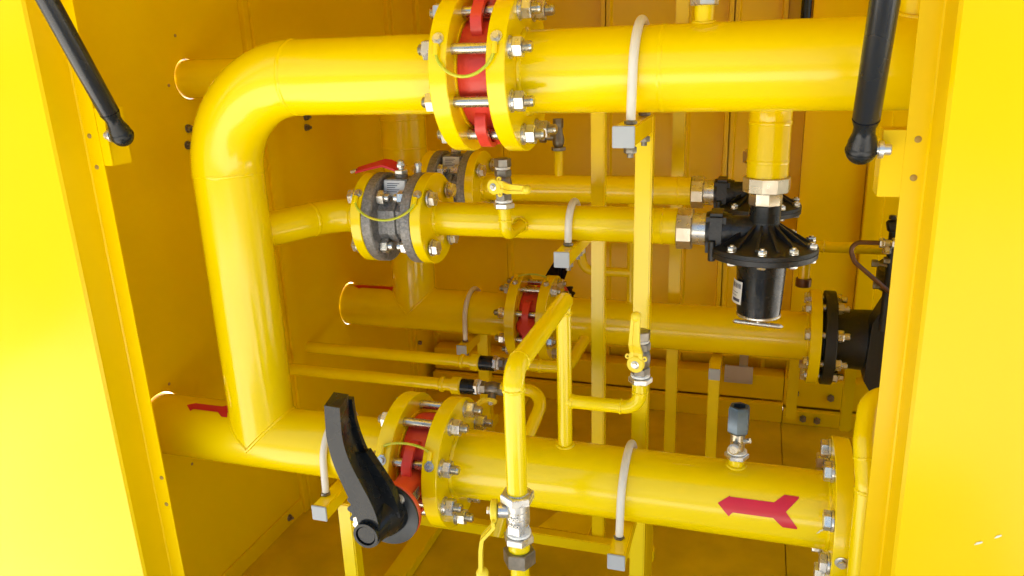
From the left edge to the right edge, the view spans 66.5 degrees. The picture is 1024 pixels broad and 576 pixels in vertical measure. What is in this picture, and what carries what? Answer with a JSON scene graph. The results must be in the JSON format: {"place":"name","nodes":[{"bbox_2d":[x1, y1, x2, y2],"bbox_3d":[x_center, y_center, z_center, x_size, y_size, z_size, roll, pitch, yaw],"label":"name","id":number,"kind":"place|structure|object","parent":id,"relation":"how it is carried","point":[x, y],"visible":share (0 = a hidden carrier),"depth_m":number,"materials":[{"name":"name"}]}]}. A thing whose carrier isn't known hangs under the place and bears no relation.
{"place":"outdoors","nodes":[
{"label":"outdoors","id":0,"kind":"place"},
{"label":"pavement","id":1,"kind":"structure","parent":0,"visible":0},
{"bbox_2d":[0,0,1023,575],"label":"cabinet","id":2,"kind":"object","parent":1,"relation":"on","point":[106,324],"visible":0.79,"depth_m":1.40,"materials":[{"name":"yellow metal"}]},
{"bbox_2d":[35,0,133,146],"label":"gas strut","id":3,"kind":"object","parent":2,"relation":"attached to","point":[119,131],"visible":1,"depth_m":1.08,"materials":[{"name":"black metal"}]},
{"bbox_2d":[174,58,235,97],"bbox_3d":[-0.475,-0.467,1.701,0.432,0.073,0.516,3,18,17],"label":"wall inlet pipe","id":4,"kind":"object","parent":2,"relation":"attached to","point":[194,78],"depth_m":1.49,"materials":[{"name":"yellow metal"}]},
{"bbox_2d":[311,479,364,575],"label":"pipe support","id":5,"kind":"object","parent":2,"relation":"on","point":[323,508],"visible":0.72,"depth_m":1.39,"materials":[{"name":"yellow paint"}]},
{"bbox_2d":[319,412,358,516],"bbox_3d":[-0.306,0.300,1.406,0.019,0.174,0.143,3,18,17],"label":"bolt","id":6,"kind":"object","parent":5,"relation":"attached to","point":[325,492],"visible":0.23,"depth_m":1.34,"materials":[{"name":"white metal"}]},
{"bbox_2d":[289,363,545,537],"bbox_3d":[-0.274,0.340,1.723,0.696,0.271,0.203,3,18,17],"label":"bore pipe","id":7,"kind":"object","parent":2,"relation":"attached to","point":[455,385],"visible":0.5,"depth_m":1.73,"materials":[{"name":"yellow metal"}]},
{"bbox_2d":[473,379,502,405],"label":"ball valve","id":8,"kind":"object","parent":7,"relation":"attached to","point":[492,389],"visible":0.78,"depth_m":1.69,"materials":[{"name":"metal"}]},
{"bbox_2d":[339,114,534,354],"bbox_3d":[0.400,-0.160,1.774,2.095,0.800,0.360,3,18,17],"label":"header pipe","id":9,"kind":"object","parent":2,"relation":"attached to","point":[413,297],"visible":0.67,"depth_m":2.05,"materials":[{"name":"yellow metal"}]},
{"bbox_2d":[413,148,494,202],"bbox_3d":[-0.127,-0.248,1.812,0.168,0.188,0.164,3,18,17],"label":"flanged ball valve","id":10,"kind":"object","parent":9,"relation":"attached to","point":[451,166],"visible":0.41,"depth_m":1.76,"materials":[{"name":"grey metal"}]},
{"bbox_2d":[464,150,691,205],"bbox_3d":[0.148,-0.222,1.731,0.489,0.168,0.165,3,18,17],"label":"regulator line pipe","id":11,"kind":"object","parent":10,"relation":"attached to","point":[558,186],"visible":0.77,"depth_m":1.72,"materials":[{"name":"yellow metal"}]},
{"bbox_2d":[539,118,565,150],"bbox_3d":[0.090,-0.336,1.713,0.056,0.069,0.028,3,18,17],"label":"tap valve","id":12,"kind":"object","parent":11,"relation":"attached to","point":[557,139],"visible":0.83,"depth_m":1.70,"materials":[{"name":"metal"}]},
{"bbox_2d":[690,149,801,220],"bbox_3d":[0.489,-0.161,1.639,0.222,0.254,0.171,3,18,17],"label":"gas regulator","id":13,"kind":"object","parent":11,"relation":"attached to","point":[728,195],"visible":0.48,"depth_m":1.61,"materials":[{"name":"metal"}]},
{"bbox_2d":[462,286,480,355],"bbox_3d":[-0.104,0.081,2.092,0.019,0.174,0.143,3,18,17],"label":"bolt","id":14,"kind":"object","parent":9,"relation":"attached to","point":[465,309],"visible":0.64,"depth_m":2.03,"materials":[{"name":"white metal"}]},
{"bbox_2d":[493,262,574,357],"bbox_3d":[0.077,0.003,2.086,0.162,0.302,0.345,3,18,17],"label":"butterfly valve","id":15,"kind":"object","parent":9,"relation":"attached to","point":[525,315],"visible":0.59,"depth_m":1.97,"materials":[{"name":"red paint"}]},
{"bbox_2d":[384,396,527,575],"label":"floor rail","id":16,"kind":"object","parent":2,"relation":"on","point":[413,553],"visible":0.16,"depth_m":1.81,"materials":[{"name":"yellow metal"}]},
{"bbox_2d":[456,333,493,430],"bbox_3d":[-0.082,0.307,2.176,0.048,0.396,0.225,3,18,17],"label":"pipe support","id":17,"kind":"object","parent":2,"relation":"on","point":[482,342],"visible":0.38,"depth_m":2.12,"materials":[{"name":"yellow paint"}]},
{"bbox_2d":[420,413,654,561],"bbox_3d":[0.113,0.458,1.907,0.530,0.026,0.525,3,18,17],"label":"base rail","id":18,"kind":"object","parent":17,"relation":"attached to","point":[565,530],"visible":0.38,"depth_m":1.67,"materials":[{"name":"yellow metal"}]},
{"bbox_2d":[554,113,606,537],"bbox_3d":[0.129,0.082,1.429,0.047,1.000,0.220,3,18,17],"label":"pipe support","id":19,"kind":"object","parent":18,"relation":"on","point":[565,256],"visible":0.68,"depth_m":1.48,"materials":[{"name":"yellow paint"}]},
{"bbox_2d":[409,172,677,262],"bbox_3d":[0.048,-0.108,1.338,0.461,0.165,0.169,6,19,24],"label":"regulator line pipe","id":20,"kind":"object","parent":19,"relation":"on","point":[442,219],"visible":0.96,"depth_m":1.34,"materials":[{"name":"yellow metal"}]},
{"bbox_2d":[346,159,458,262],"bbox_3d":[-0.208,-0.141,1.435,0.185,0.188,0.174,3,18,17],"label":"flanged ball valve","id":21,"kind":"object","parent":20,"relation":"attached to","point":[385,210],"visible":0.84,"depth_m":1.39,"materials":[{"name":"grey metal"}]},
{"bbox_2d":[487,157,530,209],"bbox_3d":[-0.009,-0.159,1.230,0.047,0.080,0.104,-8,18,-19],"label":"ball valve","id":22,"kind":"object","parent":20,"relation":"attached to","point":[501,186],"visible":1,"depth_m":1.24,"materials":[{"name":"metal"}]},
{"bbox_2d":[563,198,582,270],"bbox_3d":[0.105,-0.098,1.352,0.017,0.118,0.089,3,18,17],"label":"pipe clamp","id":23,"kind":"object","parent":20,"relation":"attached to","point":[573,203],"visible":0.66,"depth_m":1.31,"materials":[{"name":"white metal"}]},
{"bbox_2d":[675,175,818,328],"bbox_3d":[0.382,-0.056,1.275,0.222,0.254,0.171,3,18,17],"label":"gas regulator","id":24,"kind":"object","parent":20,"relation":"attached to","point":[761,248],"visible":1,"depth_m":1.24,"materials":[{"name":"metal"}]},
{"bbox_2d":[607,521,652,575],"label":"pipe support","id":25,"kind":"object","parent":2,"relation":"on","point":[617,555],"visible":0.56,"depth_m":1.20,"materials":[{"name":"yellow paint"}]},
{"bbox_2d":[421,293,854,575],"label":"header pipe","id":26,"kind":"object","parent":25,"relation":"on","point":[774,503],"visible":0.92,"depth_m":1.18,"materials":[{"name":"yellow metal"}]},
{"bbox_2d":[324,392,492,547],"bbox_3d":[-0.157,0.264,1.268,0.163,0.302,0.345,3,18,17],"label":"butterfly valve","id":27,"kind":"object","parent":26,"relation":"attached to","point":[383,507],"visible":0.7,"depth_m":1.16,"materials":[{"name":"red paint"}]},
{"bbox_2d":[151,0,480,480],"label":"welded pipe loop","id":28,"kind":"object","parent":27,"relation":"attached to","point":[253,98],"visible":0.79,"depth_m":1.28,"materials":[{"name":"yellow paint"}]},
{"bbox_2d":[476,486,533,575],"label":"ball valve","id":29,"kind":"object","parent":26,"relation":"attached to","point":[515,513],"visible":0.94,"depth_m":1.01,"materials":[{"name":"metal"}]},
{"bbox_2d":[614,440,636,540],"bbox_3d":[0.184,0.329,1.255,0.019,0.173,0.143,3,18,17],"label":"clamp","id":30,"kind":"object","parent":26,"relation":"attached to","point":[622,482],"visible":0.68,"depth_m":1.19,"materials":[{"name":"white metal"}]},
{"bbox_2d":[625,311,651,385],"bbox_3d":[0.187,0.087,1.159,0.036,0.128,0.069,6,19,24],"label":"ball valve","id":31,"kind":"object","parent":26,"relation":"attached to","point":[639,355],"visible":1,"depth_m":1.16,"materials":[{"name":"metal"}]},
{"bbox_2d":[724,402,750,461],"bbox_3d":[0.338,0.216,1.165,0.038,0.085,0.041,3,18,17],"label":"pressure tap valve","id":32,"kind":"object","parent":26,"relation":"attached to","point":[738,420],"visible":1,"depth_m":1.16,"materials":[{"name":"metal"}]},
{"bbox_2d":[811,437,852,575],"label":"bolts","id":33,"kind":"object","parent":26,"relation":"attached to","point":[822,566],"visible":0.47,"depth_m":1.10,"materials":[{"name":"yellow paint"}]},
{"bbox_2d":[612,113,654,575],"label":"pipe support","id":34,"kind":"object","parent":2,"relation":"on","point":[627,136],"visible":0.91,"depth_m":1.22,"materials":[{"name":"yellow paint"}]},
{"bbox_2d":[486,0,919,178],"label":"header pipe","id":35,"kind":"object","parent":34,"relation":"on","point":[770,76],"visible":0.8,"depth_m":1.00,"materials":[{"name":"yellow metal"}]},
{"bbox_2d":[417,0,557,146],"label":"butterfly valve","id":36,"kind":"object","parent":35,"relation":"attached to","point":[469,50],"visible":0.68,"depth_m":1.05,"materials":[{"name":"red paint"}]},
{"bbox_2d":[624,15,649,157],"bbox_3d":[0.173,-0.278,1.066,0.019,0.181,0.143,3,18,17],"label":"u-bolt","id":37,"kind":"object","parent":35,"relation":"attached to","point":[641,21],"visible":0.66,"depth_m":1.01,"materials":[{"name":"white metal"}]},
{"bbox_2d":[664,0,689,452],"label":"pipe support","id":38,"kind":"object","parent":2,"relation":"on","point":[678,163],"visible":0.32,"depth_m":1.95,"materials":[{"name":"yellow paint"}]},
{"bbox_2d":[705,353,722,457],"bbox_3d":[0.508,0.349,1.974,0.029,0.395,0.205,3,18,17],"label":"pipe support","id":39,"kind":"object","parent":2,"relation":"on","point":[715,363],"visible":0.75,"depth_m":1.91,"materials":[{"name":"yellow paint"}]},
{"bbox_2d":[535,204,822,383],"bbox_3d":[0.390,-0.025,1.865,0.667,0.490,0.279,3,18,17],"label":"header pipe","id":40,"kind":"object","parent":39,"relation":"on","point":[698,328],"visible":0.59,"depth_m":1.87,"materials":[{"name":"yellow metal"}]},
{"bbox_2d":[305,335,589,372],"bbox_3d":[-0.171,0.131,1.986,0.714,0.063,0.240,3,18,17],"label":"bore pipe","id":41,"kind":"object","parent":40,"relation":"attached to","point":[475,362],"visible":0.8,"depth_m":1.89,"materials":[{"name":"yellow metal"}]},
{"bbox_2d":[492,355,507,370],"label":"ball valve","id":42,"kind":"object","parent":41,"relation":"attached to","point":[498,363],"visible":0.45,"depth_m":1.83,"materials":[{"name":"metal"}]},
{"bbox_2d":[799,259,884,390],"bbox_3d":[0.905,0.127,1.810,0.440,0.540,0.290,3,18,17],"label":"gas filter","id":43,"kind":"object","parent":40,"relation":"attached to","point":[852,338],"visible":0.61,"depth_m":1.75,"materials":[{"name":"metal"}]},
{"bbox_2d":[795,240,885,287],"bbox_3d":[0.823,-0.056,1.911,0.237,0.120,0.038,3,18,17],"label":"pipe","id":44,"kind":"object","parent":43,"relation":"attached to","point":[803,279],"visible":0.45,"depth_m":1.90,"materials":[{"name":"yellow metal"}]},
{"bbox_2d":[849,215,896,331],"bbox_3d":[0.753,-0.029,1.630,0.105,0.253,0.052,3,18,17],"label":"impulse line","id":45,"kind":"object","parent":43,"relation":"attached to","point":[886,245],"visible":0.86,"depth_m":1.61,"materials":[{"name":"brown metal"}]},
{"bbox_2d":[785,359,799,419],"bbox_3d":[0.765,0.235,2.121,0.028,0.260,0.020,3,18,17],"label":"foot strip","id":46,"kind":"object","parent":2,"relation":"attached to","point":[792,390],"visible":0.6,"depth_m":2.12,"materials":[{"name":"yellow paint"}]},
{"bbox_2d":[801,0,811,17],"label":"gas strut","id":47,"kind":"object","parent":2,"relation":"attached to","point":[806,8],"depth_m":2.10,"materials":[{"name":"black paint"}]},
{"bbox_2d":[839,368,856,431],"bbox_3d":[0.899,0.253,2.083,0.028,0.280,0.020,3,18,17],"label":"foot strip","id":48,"kind":"object","parent":2,"relation":"attached to","point":[848,390],"visible":0.6,"depth_m":2.09,"materials":[{"name":"yellow paint"}]},
{"bbox_2d":[846,387,878,575],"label":"front small pipe","id":49,"kind":"object","parent":2,"relation":"on","point":[864,430],"visible":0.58,"depth_m":1.01,"materials":[{"name":"yellow metal"}]},
{"bbox_2d":[845,0,900,164],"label":"gas strut","id":50,"kind":"object","parent":2,"relation":"attached to","point":[863,146],"visible":1,"depth_m":0.79,"materials":[{"name":"black metal"}]}
]}

